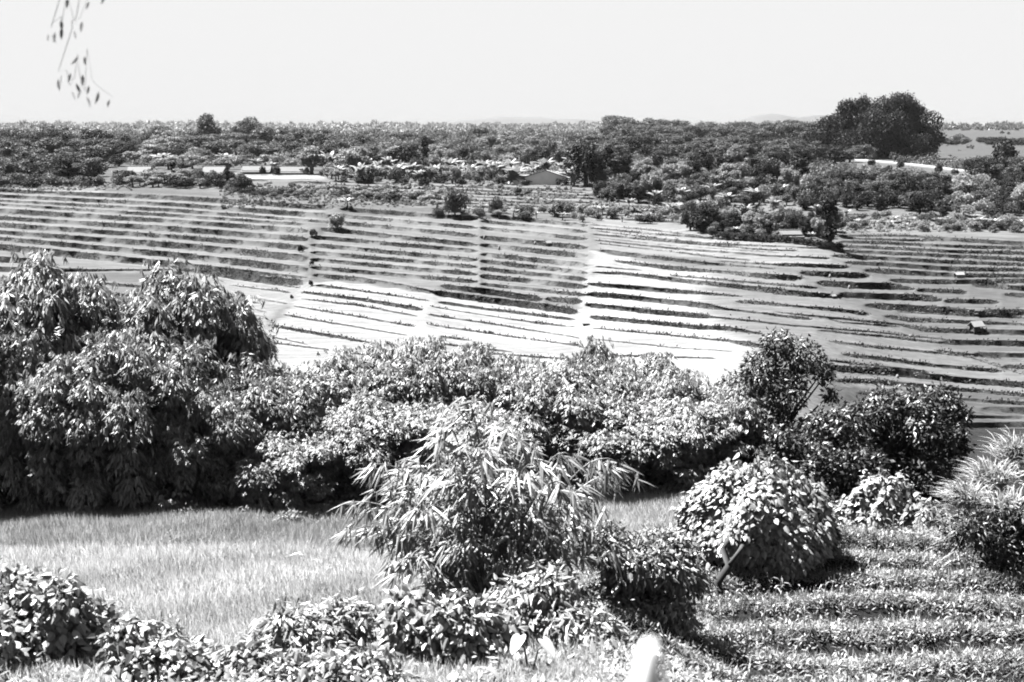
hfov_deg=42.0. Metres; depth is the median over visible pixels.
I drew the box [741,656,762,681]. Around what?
maize plant
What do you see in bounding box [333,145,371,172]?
pale tree
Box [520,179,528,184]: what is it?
bush
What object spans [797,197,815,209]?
dark tree
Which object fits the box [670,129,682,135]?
broadleaf tree
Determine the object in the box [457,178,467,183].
dark bush
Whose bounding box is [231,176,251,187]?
dark bush
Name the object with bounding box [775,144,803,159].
dark tree
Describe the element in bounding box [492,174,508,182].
bush
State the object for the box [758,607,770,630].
maize plant
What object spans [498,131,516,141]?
pale tree
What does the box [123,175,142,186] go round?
pale tree
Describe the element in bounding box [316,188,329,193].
pale bush
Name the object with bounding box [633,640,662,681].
post
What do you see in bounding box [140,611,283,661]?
broadleaf bush
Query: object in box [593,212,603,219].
bush
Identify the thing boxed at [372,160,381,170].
banana plant
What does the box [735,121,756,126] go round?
spreading tree
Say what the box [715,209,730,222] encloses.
pale tree
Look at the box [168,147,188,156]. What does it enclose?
dark tree
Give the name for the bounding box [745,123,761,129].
broadleaf tree
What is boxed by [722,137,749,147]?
broadleaf tree
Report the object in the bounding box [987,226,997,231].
bush
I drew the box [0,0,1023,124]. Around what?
sky
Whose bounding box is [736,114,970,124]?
hills
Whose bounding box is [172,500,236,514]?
leafy shrub
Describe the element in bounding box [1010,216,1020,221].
pale bush
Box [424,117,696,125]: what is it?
hills
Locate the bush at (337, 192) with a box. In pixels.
[329,189,346,196]
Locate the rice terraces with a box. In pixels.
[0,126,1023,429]
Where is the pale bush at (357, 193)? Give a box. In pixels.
[352,190,363,195]
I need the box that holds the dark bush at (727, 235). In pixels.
[723,231,731,237]
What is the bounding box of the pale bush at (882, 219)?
[876,217,887,223]
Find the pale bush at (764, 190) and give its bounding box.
[758,183,770,202]
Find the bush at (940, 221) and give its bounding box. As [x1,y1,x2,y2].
[934,218,952,226]
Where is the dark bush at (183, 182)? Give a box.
[171,178,189,187]
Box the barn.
[776,229,804,237]
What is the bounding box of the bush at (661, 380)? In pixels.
[596,351,730,484]
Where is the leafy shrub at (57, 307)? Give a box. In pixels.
[0,248,136,503]
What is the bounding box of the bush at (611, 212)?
[605,208,619,217]
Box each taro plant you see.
[448,666,500,681]
[510,633,555,674]
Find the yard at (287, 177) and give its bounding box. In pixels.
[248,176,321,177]
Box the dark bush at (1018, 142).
[1008,139,1023,145]
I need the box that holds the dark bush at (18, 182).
[13,179,23,185]
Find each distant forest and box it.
[0,119,403,137]
[354,121,603,132]
[574,119,840,138]
[931,120,1023,130]
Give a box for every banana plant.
[151,153,171,165]
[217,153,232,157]
[250,158,262,164]
[319,151,338,164]
[327,165,345,179]
[338,197,353,207]
[350,162,368,182]
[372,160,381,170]
[381,156,398,165]
[384,163,406,168]
[402,162,419,177]
[425,164,443,169]
[442,158,462,165]
[449,163,467,177]
[460,163,478,169]
[474,159,492,165]
[486,161,503,180]
[501,158,517,166]
[505,166,526,172]
[525,162,540,173]
[526,166,535,172]
[536,157,553,168]
[559,166,581,185]
[625,198,633,209]
[648,190,662,204]
[661,202,681,214]
[676,187,689,202]
[705,183,718,197]
[716,192,735,205]
[744,187,759,192]
[765,197,781,210]
[967,216,986,221]
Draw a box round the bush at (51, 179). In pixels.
[42,174,62,185]
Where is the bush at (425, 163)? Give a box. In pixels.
[421,157,437,170]
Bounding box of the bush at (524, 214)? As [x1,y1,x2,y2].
[517,210,533,218]
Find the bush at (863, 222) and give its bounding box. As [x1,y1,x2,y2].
[856,219,868,226]
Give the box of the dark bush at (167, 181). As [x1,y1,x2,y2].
[161,174,178,186]
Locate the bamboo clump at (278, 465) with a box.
[221,427,356,512]
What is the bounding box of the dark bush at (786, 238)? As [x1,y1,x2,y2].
[783,235,791,241]
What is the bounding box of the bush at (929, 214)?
[925,211,937,220]
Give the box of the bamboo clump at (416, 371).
[350,334,487,414]
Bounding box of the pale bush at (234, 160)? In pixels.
[228,156,240,167]
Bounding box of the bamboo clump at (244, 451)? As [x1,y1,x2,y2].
[166,417,275,496]
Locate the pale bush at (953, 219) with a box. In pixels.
[945,217,957,223]
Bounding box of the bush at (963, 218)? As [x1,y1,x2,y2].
[959,215,966,222]
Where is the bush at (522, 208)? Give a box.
[514,205,528,212]
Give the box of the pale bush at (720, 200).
[714,190,728,203]
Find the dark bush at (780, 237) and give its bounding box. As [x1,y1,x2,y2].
[775,234,783,241]
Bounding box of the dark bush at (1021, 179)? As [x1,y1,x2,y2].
[1012,171,1023,182]
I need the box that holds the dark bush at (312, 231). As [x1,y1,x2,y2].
[309,228,317,235]
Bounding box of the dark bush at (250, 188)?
[245,186,255,191]
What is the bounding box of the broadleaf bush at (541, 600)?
[483,550,631,649]
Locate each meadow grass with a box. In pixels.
[0,495,629,550]
[0,536,614,681]
[534,479,808,547]
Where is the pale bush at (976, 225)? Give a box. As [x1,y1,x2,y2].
[967,221,980,229]
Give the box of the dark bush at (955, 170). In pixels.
[950,168,959,174]
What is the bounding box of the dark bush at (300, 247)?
[298,244,303,251]
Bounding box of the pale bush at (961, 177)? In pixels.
[951,171,977,183]
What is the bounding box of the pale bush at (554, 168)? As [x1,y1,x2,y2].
[549,165,560,173]
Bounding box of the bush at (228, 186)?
[223,184,233,189]
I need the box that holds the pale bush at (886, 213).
[881,210,891,218]
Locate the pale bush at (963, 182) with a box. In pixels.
[948,178,976,190]
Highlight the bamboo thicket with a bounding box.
[378,455,579,600]
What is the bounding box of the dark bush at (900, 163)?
[896,160,904,167]
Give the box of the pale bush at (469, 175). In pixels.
[462,167,477,180]
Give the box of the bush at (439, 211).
[431,207,445,214]
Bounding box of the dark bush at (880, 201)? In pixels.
[871,194,891,208]
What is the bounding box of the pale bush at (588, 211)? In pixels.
[583,205,596,215]
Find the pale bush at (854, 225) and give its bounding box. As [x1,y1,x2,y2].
[846,221,861,229]
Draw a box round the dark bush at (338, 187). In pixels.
[333,186,347,189]
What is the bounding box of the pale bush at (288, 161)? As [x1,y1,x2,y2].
[277,157,297,165]
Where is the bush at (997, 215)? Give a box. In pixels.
[992,212,1003,219]
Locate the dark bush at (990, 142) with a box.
[984,140,996,144]
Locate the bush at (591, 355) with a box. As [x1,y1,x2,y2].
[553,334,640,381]
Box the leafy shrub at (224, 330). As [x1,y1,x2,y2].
[88,256,280,502]
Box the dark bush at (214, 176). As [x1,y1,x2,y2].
[204,173,223,183]
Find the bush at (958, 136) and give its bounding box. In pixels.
[949,133,972,140]
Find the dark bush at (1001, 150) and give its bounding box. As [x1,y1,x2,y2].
[990,136,1018,160]
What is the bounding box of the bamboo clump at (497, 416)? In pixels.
[388,394,546,501]
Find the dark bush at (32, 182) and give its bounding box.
[21,176,42,186]
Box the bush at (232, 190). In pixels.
[228,188,236,193]
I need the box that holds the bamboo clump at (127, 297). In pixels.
[73,293,141,333]
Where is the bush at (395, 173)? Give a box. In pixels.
[387,166,405,180]
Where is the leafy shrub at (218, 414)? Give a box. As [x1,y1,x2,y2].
[134,371,264,514]
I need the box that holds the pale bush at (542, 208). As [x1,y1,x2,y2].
[537,205,547,212]
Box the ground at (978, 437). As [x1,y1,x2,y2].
[2,427,1023,681]
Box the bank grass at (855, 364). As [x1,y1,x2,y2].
[0,185,1023,404]
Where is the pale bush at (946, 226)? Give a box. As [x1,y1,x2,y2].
[940,222,952,230]
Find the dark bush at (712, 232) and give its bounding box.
[708,229,717,235]
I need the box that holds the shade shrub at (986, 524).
[933,491,1023,572]
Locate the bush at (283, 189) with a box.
[274,186,287,192]
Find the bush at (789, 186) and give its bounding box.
[784,182,793,192]
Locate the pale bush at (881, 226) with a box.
[876,223,883,228]
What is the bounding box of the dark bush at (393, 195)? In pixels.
[385,193,401,198]
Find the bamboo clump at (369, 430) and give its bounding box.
[305,390,462,510]
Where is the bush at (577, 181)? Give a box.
[568,175,580,183]
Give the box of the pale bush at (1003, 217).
[997,215,1009,221]
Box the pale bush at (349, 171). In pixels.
[346,167,354,178]
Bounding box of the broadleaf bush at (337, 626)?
[238,586,382,657]
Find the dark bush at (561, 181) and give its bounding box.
[555,178,568,184]
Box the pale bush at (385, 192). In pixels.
[379,188,395,195]
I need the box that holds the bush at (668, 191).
[659,183,676,201]
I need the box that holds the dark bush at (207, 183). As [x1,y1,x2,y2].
[204,177,211,186]
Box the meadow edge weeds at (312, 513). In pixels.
[132,501,380,521]
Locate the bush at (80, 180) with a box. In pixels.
[73,175,90,186]
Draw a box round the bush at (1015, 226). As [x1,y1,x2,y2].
[1008,221,1023,231]
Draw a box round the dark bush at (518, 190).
[513,188,521,192]
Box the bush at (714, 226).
[706,221,719,232]
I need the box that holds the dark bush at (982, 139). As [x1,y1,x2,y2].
[976,137,995,142]
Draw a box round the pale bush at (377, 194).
[372,191,381,196]
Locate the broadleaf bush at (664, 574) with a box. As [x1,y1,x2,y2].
[573,509,716,637]
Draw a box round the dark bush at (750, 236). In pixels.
[747,233,755,239]
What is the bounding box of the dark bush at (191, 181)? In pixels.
[183,177,195,186]
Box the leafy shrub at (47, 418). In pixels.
[0,351,155,515]
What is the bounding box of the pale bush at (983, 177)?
[975,173,989,180]
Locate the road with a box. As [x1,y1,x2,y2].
[855,159,963,171]
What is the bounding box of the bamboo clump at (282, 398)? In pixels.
[213,357,337,504]
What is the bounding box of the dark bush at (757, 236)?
[754,233,763,239]
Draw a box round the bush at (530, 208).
[525,205,535,214]
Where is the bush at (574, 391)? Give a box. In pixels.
[482,360,627,488]
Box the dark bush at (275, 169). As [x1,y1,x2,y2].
[271,165,280,174]
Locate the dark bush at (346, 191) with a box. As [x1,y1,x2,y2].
[338,188,351,193]
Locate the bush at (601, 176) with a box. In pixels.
[593,170,609,185]
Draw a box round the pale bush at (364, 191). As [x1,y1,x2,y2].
[361,189,371,194]
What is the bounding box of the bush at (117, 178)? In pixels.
[109,172,129,185]
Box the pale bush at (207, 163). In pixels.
[201,159,214,166]
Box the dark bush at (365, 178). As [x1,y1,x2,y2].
[359,174,373,182]
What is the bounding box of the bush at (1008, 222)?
[1003,218,1015,227]
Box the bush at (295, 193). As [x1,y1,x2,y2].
[292,191,301,195]
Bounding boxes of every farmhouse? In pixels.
[126,166,152,173]
[202,166,225,173]
[240,165,271,173]
[275,166,309,174]
[522,169,569,184]
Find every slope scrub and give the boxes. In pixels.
[0,182,132,190]
[218,180,592,207]
[592,189,842,217]
[839,212,1023,232]
[930,130,1019,158]
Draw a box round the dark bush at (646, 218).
[635,215,655,222]
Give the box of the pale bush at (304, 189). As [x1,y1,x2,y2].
[296,187,310,191]
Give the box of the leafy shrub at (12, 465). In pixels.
[0,314,66,512]
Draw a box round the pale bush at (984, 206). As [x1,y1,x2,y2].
[972,198,994,212]
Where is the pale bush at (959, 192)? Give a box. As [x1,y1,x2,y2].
[951,190,962,196]
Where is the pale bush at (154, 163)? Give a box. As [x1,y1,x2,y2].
[148,158,162,167]
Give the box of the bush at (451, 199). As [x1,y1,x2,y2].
[443,186,469,213]
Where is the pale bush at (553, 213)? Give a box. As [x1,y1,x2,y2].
[547,205,560,216]
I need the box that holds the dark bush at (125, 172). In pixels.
[113,169,129,177]
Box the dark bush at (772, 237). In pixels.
[767,235,777,240]
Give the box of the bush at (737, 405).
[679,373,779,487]
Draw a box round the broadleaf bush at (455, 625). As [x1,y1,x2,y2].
[372,574,534,673]
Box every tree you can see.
[0,126,15,134]
[0,132,14,140]
[0,138,26,156]
[0,157,30,174]
[0,158,20,174]
[8,127,30,139]
[8,150,23,157]
[9,155,42,164]
[13,138,40,150]
[14,146,44,159]
[16,134,43,144]
[21,162,48,175]
[25,153,41,160]
[30,149,47,153]
[31,136,72,153]
[31,168,59,177]
[32,153,62,168]
[36,130,68,142]
[38,123,69,133]
[46,155,83,178]
[53,131,77,140]
[54,147,71,156]
[57,141,85,148]
[65,151,86,161]
[67,138,82,144]
[68,156,87,175]
[71,147,87,157]
[72,156,108,177]
[78,129,113,142]
[79,145,111,161]
[81,137,118,152]
[97,162,108,174]
[108,154,126,165]
[112,132,131,142]
[112,142,138,156]
[113,139,127,147]
[122,151,145,163]
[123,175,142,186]
[134,144,144,151]
[136,143,163,156]
[137,135,149,143]
[137,171,151,184]
[140,154,153,162]
[142,138,168,146]
[144,170,160,176]
[145,176,159,186]
[148,125,174,134]
[150,130,175,138]
[157,147,172,153]
[157,156,177,169]
[157,171,167,177]
[165,136,184,147]
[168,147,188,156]
[168,168,190,175]
[169,161,176,172]
[170,173,188,178]
[172,143,191,153]
[172,155,187,164]
[176,161,191,169]
[184,135,218,144]
[184,155,200,168]
[186,141,208,147]
[187,130,203,136]
[189,147,202,153]
[192,149,214,158]
[193,178,205,187]
[196,113,221,134]
[196,155,211,162]
[200,134,226,140]
[200,140,234,156]
[209,154,225,165]
[213,157,233,166]
[223,132,238,140]
[224,139,245,156]
[224,167,231,183]
[230,116,262,139]
[230,133,259,148]
[234,143,270,156]
[239,158,248,164]
[240,161,254,165]
[243,153,259,161]
[251,126,283,143]
[252,140,269,147]
[257,154,272,164]
[262,144,281,156]
[273,134,294,149]
[276,126,298,136]
[280,141,304,153]
[280,153,296,159]
[284,127,314,144]
[295,145,309,153]
[296,145,328,173]
[300,132,332,146]
[308,129,332,137]
[313,140,336,147]
[317,144,332,154]
[327,136,344,147]
[329,168,342,180]
[330,148,344,157]
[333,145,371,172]
[335,139,357,148]
[352,133,373,145]
[364,152,376,165]
[365,146,380,153]
[370,155,387,167]
[377,165,390,178]
[378,149,388,155]
[379,142,391,148]
[386,144,420,169]
[387,131,415,139]
[401,142,419,150]
[406,150,421,164]
[410,166,427,180]
[416,135,438,146]
[419,136,429,161]
[422,151,433,162]
[425,166,437,180]
[428,144,446,151]
[428,154,440,166]
[428,199,443,207]
[434,148,447,159]
[443,166,461,182]
[444,143,458,148]
[444,148,456,159]
[449,147,462,157]
[449,206,460,215]
[456,137,473,143]
[456,145,475,170]
[465,150,480,166]
[466,142,485,152]
[468,126,488,137]
[474,136,503,149]
[475,166,486,177]
[482,153,492,169]
[487,136,496,153]
[490,147,509,155]
[491,208,506,218]
[497,152,518,166]
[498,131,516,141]
[504,170,518,183]
[505,146,518,158]
[509,144,524,149]
[516,148,534,164]
[518,147,533,157]
[519,168,532,174]
[524,155,538,170]
[525,136,541,144]
[532,144,546,158]
[536,158,550,169]
[537,150,553,170]
[538,139,560,155]
[551,149,565,167]
[554,144,565,159]
[561,139,613,186]
[564,134,582,142]
[578,214,587,221]
[583,134,610,145]
[591,180,609,196]
[598,123,622,134]
[598,187,616,201]
[601,115,627,126]
[601,145,615,161]
[602,140,621,148]
[602,181,614,188]
[603,118,638,126]
[606,158,625,176]
[607,131,623,140]
[607,182,624,198]
[608,154,630,173]
[611,173,629,182]
[612,144,629,155]
[613,136,634,144]
[613,205,625,212]
[617,137,649,154]
[617,179,638,196]
[619,124,642,136]
[622,210,630,216]
[623,154,632,169]
[627,171,639,182]
[630,164,656,177]
[630,183,649,202]
[633,158,652,171]
[635,125,652,134]
[635,135,657,145]
[636,117,660,125]
[636,129,659,136]
[636,144,657,156]
[640,170,662,197]
[645,134,665,144]
[648,206,658,213]
[650,179,671,195]
[650,194,663,203]
[651,153,662,167]
[653,144,679,158]
[654,119,669,125]
[655,126,675,133]
[658,133,674,141]
[658,136,684,145]
[658,164,672,181]
[658,172,675,179]
[666,160,678,169]
[666,179,677,188]
[667,119,691,126]
[669,144,688,152]
[669,161,691,182]
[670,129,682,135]
[671,132,697,144]
[672,208,680,214]
[675,175,687,183]
[676,184,690,196]
[678,178,686,196]
[679,151,699,166]
[680,125,704,135]
[680,192,697,203]
[680,199,696,213]
[680,206,697,230]
[681,127,705,137]
[684,140,701,146]
[684,141,711,153]
[685,180,692,187]
[686,160,703,182]
[688,204,721,231]
[690,172,709,184]
[693,186,708,200]
[695,149,714,173]
[696,200,712,209]
[698,123,713,134]
[698,136,722,147]
[698,213,711,232]
[700,127,721,133]
[705,121,717,126]
[706,131,723,137]
[707,147,724,158]
[707,187,719,196]
[708,177,718,187]
[708,213,724,229]
[709,203,725,214]
[711,154,735,177]
[712,142,734,153]
[713,137,725,143]
[715,163,738,180]
[715,180,731,192]
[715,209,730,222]
[715,326,843,464]
[717,126,738,136]
[718,218,732,232]
[719,205,737,217]
[721,122,748,127]
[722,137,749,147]
[723,135,738,141]
[723,179,739,201]
[723,186,739,201]
[726,144,744,163]
[726,213,741,230]
[731,128,748,135]
[731,162,751,181]
[731,205,749,224]
[732,192,751,206]
[733,179,747,191]
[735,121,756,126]
[736,133,748,137]
[737,136,756,144]
[738,144,758,159]
[741,210,755,226]
[744,156,760,171]
[744,176,755,187]
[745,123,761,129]
[745,191,761,204]
[747,128,771,140]
[749,159,769,177]
[751,143,762,154]
[752,172,768,189]
[753,209,765,227]
[753,213,770,229]
[755,137,775,145]
[757,121,771,127]
[757,124,785,138]
[760,140,773,146]
[761,159,781,180]
[762,144,792,159]
[762,421,894,499]
[763,215,777,228]
[768,138,792,147]
[770,183,785,197]
[770,211,792,229]
[771,150,789,167]
[775,119,794,135]
[775,122,803,133]
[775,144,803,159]
[778,90,946,158]
[778,167,801,184]
[779,207,797,217]
[781,194,793,204]
[786,139,821,147]
[786,210,800,228]
[789,119,808,130]
[789,147,816,162]
[789,185,806,200]
[789,186,809,195]
[791,157,809,174]
[794,127,807,131]
[794,131,816,138]
[795,147,826,162]
[795,189,813,208]
[797,184,825,203]
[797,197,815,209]
[797,218,811,235]
[797,377,976,497]
[798,121,820,130]
[799,173,816,189]
[806,217,821,234]
[808,206,823,218]
[810,217,824,237]
[811,174,829,185]
[814,189,837,204]
[816,144,839,156]
[819,195,838,242]
[822,172,845,183]
[824,146,847,163]
[825,169,838,177]
[826,178,853,199]
[827,188,839,202]
[832,210,845,234]
[833,166,856,179]
[837,144,850,149]
[839,192,852,207]
[840,184,864,199]
[843,181,860,190]
[844,171,876,183]
[845,149,863,161]
[850,144,876,158]
[850,196,865,209]
[857,191,873,205]
[861,179,876,185]
[862,180,889,194]
[867,172,881,180]
[872,177,890,189]
[876,171,902,180]
[877,168,895,174]
[878,188,898,203]
[885,190,907,207]
[889,169,911,178]
[889,176,918,203]
[898,191,922,210]
[905,177,935,191]
[906,190,934,214]
[912,174,927,181]
[922,172,941,178]
[922,176,936,183]
[923,190,945,209]
[927,180,952,194]
[936,175,952,182]
[937,205,952,213]
[955,185,979,194]
[960,157,983,173]
[964,156,996,173]
[967,159,1001,178]
[989,163,1008,177]
[992,200,1006,209]
[993,180,1016,189]
[995,157,1020,170]
[997,195,1012,202]
[1000,166,1022,177]
[1001,177,1020,183]
[1005,186,1017,196]
[1008,155,1023,172]
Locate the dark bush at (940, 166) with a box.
[934,164,942,171]
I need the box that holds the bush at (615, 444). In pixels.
[528,393,698,495]
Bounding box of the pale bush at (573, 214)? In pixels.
[571,212,576,217]
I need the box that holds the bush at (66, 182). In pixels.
[60,178,75,185]
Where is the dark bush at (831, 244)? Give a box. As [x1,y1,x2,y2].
[828,241,836,247]
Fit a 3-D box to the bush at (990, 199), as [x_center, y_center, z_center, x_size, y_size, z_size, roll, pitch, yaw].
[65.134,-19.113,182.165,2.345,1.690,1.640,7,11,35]
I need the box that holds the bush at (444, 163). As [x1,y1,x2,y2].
[440,158,459,168]
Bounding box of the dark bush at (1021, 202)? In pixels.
[1014,198,1023,212]
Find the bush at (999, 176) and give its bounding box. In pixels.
[989,174,1005,183]
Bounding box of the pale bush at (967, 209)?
[960,204,974,215]
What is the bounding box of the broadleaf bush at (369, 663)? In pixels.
[256,636,420,681]
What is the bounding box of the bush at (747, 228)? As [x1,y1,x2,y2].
[739,224,756,233]
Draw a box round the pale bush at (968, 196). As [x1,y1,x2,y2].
[956,193,973,201]
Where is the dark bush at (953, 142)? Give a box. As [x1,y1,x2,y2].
[942,140,960,144]
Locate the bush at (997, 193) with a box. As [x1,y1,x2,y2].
[986,185,1008,200]
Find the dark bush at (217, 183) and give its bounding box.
[212,179,224,187]
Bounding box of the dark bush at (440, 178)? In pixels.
[431,174,448,182]
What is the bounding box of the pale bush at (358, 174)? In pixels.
[353,170,365,181]
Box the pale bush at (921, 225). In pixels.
[916,220,928,230]
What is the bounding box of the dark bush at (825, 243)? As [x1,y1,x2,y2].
[820,240,828,246]
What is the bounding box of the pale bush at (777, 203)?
[769,196,779,207]
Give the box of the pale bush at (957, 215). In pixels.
[948,212,961,218]
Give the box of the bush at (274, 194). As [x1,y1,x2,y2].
[268,192,280,197]
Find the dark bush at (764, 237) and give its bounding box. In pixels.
[760,233,769,240]
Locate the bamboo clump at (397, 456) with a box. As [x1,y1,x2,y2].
[348,438,481,507]
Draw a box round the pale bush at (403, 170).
[395,160,408,173]
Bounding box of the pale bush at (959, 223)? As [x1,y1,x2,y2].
[953,219,964,226]
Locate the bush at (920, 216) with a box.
[915,213,928,221]
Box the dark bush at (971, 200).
[969,197,981,208]
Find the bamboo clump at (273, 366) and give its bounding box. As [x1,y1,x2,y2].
[231,352,292,376]
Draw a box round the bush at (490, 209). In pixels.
[488,207,495,214]
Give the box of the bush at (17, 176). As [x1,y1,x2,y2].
[6,171,29,183]
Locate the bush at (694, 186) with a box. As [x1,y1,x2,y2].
[689,182,701,193]
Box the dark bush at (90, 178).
[84,176,95,184]
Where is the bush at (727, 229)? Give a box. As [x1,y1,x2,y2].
[724,227,733,232]
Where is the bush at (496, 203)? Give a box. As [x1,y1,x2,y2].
[488,196,504,211]
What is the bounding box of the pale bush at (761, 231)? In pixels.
[755,228,766,233]
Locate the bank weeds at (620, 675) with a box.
[0,626,740,681]
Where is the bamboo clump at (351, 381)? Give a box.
[267,345,411,482]
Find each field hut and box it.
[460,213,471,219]
[953,272,964,277]
[967,321,984,334]
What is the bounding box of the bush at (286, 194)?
[281,193,290,196]
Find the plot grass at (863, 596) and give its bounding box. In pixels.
[512,520,1023,681]
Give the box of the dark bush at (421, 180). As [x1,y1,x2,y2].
[417,177,431,183]
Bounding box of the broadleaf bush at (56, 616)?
[0,558,137,677]
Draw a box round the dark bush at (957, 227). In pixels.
[950,224,961,229]
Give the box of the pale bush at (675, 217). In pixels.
[668,213,678,219]
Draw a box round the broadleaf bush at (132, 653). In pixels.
[87,612,274,681]
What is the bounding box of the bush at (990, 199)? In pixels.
[983,195,996,203]
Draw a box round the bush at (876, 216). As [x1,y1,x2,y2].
[869,211,882,221]
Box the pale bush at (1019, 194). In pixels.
[1011,185,1023,199]
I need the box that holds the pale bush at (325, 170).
[321,161,335,177]
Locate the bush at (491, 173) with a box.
[483,167,501,180]
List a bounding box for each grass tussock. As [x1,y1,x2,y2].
[909,473,995,564]
[935,455,1023,554]
[941,484,1023,579]
[958,425,1023,527]
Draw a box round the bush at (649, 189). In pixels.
[645,185,660,198]
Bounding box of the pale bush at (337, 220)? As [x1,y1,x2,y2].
[328,212,344,227]
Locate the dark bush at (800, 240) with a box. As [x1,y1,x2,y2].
[796,237,805,243]
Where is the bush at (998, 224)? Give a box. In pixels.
[992,220,1005,228]
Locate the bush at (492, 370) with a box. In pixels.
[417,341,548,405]
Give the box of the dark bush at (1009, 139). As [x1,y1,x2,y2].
[996,137,1018,142]
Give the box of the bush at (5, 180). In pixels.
[0,175,11,185]
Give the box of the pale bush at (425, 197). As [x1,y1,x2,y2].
[417,193,434,200]
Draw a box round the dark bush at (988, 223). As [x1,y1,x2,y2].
[980,220,994,227]
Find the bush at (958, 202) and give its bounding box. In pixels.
[952,196,968,211]
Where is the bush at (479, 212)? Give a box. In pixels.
[471,207,485,217]
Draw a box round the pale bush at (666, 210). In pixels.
[654,205,672,215]
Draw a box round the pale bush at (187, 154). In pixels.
[181,150,193,156]
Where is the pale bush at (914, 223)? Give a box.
[910,219,922,226]
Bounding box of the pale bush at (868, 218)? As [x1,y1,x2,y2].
[864,216,873,222]
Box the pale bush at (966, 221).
[964,219,974,224]
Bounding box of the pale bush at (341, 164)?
[334,158,349,175]
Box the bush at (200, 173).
[190,168,206,177]
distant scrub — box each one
[3,127,620,165]
[606,135,1023,201]
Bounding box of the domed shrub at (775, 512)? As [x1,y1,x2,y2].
[670,448,845,602]
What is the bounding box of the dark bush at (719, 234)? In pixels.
[715,231,725,237]
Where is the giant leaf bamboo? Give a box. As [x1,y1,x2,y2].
[325,397,652,604]
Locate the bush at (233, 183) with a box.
[226,180,238,186]
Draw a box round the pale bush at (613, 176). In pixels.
[606,172,618,180]
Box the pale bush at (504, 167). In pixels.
[497,162,509,175]
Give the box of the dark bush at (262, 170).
[259,166,265,173]
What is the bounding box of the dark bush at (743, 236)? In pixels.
[737,233,746,239]
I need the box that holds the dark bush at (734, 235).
[730,232,740,238]
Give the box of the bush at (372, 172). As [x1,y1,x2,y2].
[365,165,377,180]
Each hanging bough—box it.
[47,0,103,42]
[57,1,112,106]
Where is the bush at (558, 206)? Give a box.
[549,200,576,215]
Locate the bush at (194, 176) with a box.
[189,173,200,184]
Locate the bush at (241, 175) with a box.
[235,173,245,178]
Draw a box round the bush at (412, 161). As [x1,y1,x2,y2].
[407,157,421,169]
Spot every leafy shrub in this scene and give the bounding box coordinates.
[0,248,136,503]
[0,314,66,512]
[0,351,155,515]
[37,330,209,510]
[88,256,280,502]
[134,371,264,514]
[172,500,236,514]
[263,508,306,522]
[833,494,875,528]
[838,468,925,531]
[894,497,953,532]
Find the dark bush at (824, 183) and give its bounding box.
[819,179,841,187]
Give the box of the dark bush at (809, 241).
[804,237,815,244]
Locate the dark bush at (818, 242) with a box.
[812,239,822,245]
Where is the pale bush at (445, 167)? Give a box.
[437,164,450,176]
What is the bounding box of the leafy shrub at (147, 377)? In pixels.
[37,330,209,510]
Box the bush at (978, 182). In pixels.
[966,178,988,188]
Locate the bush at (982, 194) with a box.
[970,189,991,199]
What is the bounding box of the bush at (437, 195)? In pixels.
[431,192,439,199]
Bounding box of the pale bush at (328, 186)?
[319,183,334,189]
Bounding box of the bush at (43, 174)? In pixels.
[38,172,52,177]
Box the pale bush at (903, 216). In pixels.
[899,214,908,219]
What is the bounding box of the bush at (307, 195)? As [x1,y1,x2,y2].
[299,193,312,197]
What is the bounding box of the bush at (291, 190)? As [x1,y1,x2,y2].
[284,187,297,193]
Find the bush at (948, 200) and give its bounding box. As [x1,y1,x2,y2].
[942,194,955,206]
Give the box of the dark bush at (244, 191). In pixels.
[238,189,251,193]
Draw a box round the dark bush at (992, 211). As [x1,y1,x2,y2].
[984,206,1006,215]
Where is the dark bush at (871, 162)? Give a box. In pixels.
[867,159,874,165]
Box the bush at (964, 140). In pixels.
[958,138,972,143]
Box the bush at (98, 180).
[91,175,105,185]
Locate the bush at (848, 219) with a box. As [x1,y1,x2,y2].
[844,216,855,222]
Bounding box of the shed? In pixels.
[508,173,532,184]
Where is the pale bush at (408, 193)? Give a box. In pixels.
[402,190,415,196]
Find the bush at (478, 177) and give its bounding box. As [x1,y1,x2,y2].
[472,174,483,181]
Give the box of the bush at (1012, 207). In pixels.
[1003,201,1020,215]
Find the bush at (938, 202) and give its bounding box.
[929,197,944,209]
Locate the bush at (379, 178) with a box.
[374,176,382,181]
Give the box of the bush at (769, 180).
[761,173,777,193]
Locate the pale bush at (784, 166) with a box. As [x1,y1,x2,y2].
[777,160,789,168]
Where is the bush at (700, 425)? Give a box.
[607,393,751,497]
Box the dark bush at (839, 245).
[835,242,844,248]
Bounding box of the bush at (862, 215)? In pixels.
[856,213,866,218]
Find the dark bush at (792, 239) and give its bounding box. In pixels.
[790,236,797,242]
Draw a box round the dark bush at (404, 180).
[399,178,408,182]
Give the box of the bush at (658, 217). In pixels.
[654,214,664,221]
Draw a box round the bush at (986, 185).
[977,179,996,190]
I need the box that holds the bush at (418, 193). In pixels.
[411,191,425,196]
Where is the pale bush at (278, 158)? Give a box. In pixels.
[269,152,290,165]
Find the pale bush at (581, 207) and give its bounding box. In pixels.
[575,203,587,212]
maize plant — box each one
[718,623,741,655]
[731,554,749,575]
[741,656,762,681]
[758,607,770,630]
[771,576,789,597]
[785,635,808,660]
[796,605,811,633]
[799,652,829,679]
[818,581,832,603]
[830,646,842,662]
[835,606,852,627]
[836,649,861,681]
[853,555,864,572]
[858,512,876,535]
[868,634,889,657]
[877,574,893,598]
[884,514,898,538]
[889,552,905,575]
[901,608,925,640]
[904,663,923,681]
[930,556,946,573]
[937,575,953,598]
[943,597,967,624]
[946,640,955,657]
[968,556,984,578]
[974,577,995,604]
[974,667,992,681]
[987,595,1010,626]
[994,632,1013,652]
[1006,561,1023,578]
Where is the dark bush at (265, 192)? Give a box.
[259,190,270,195]

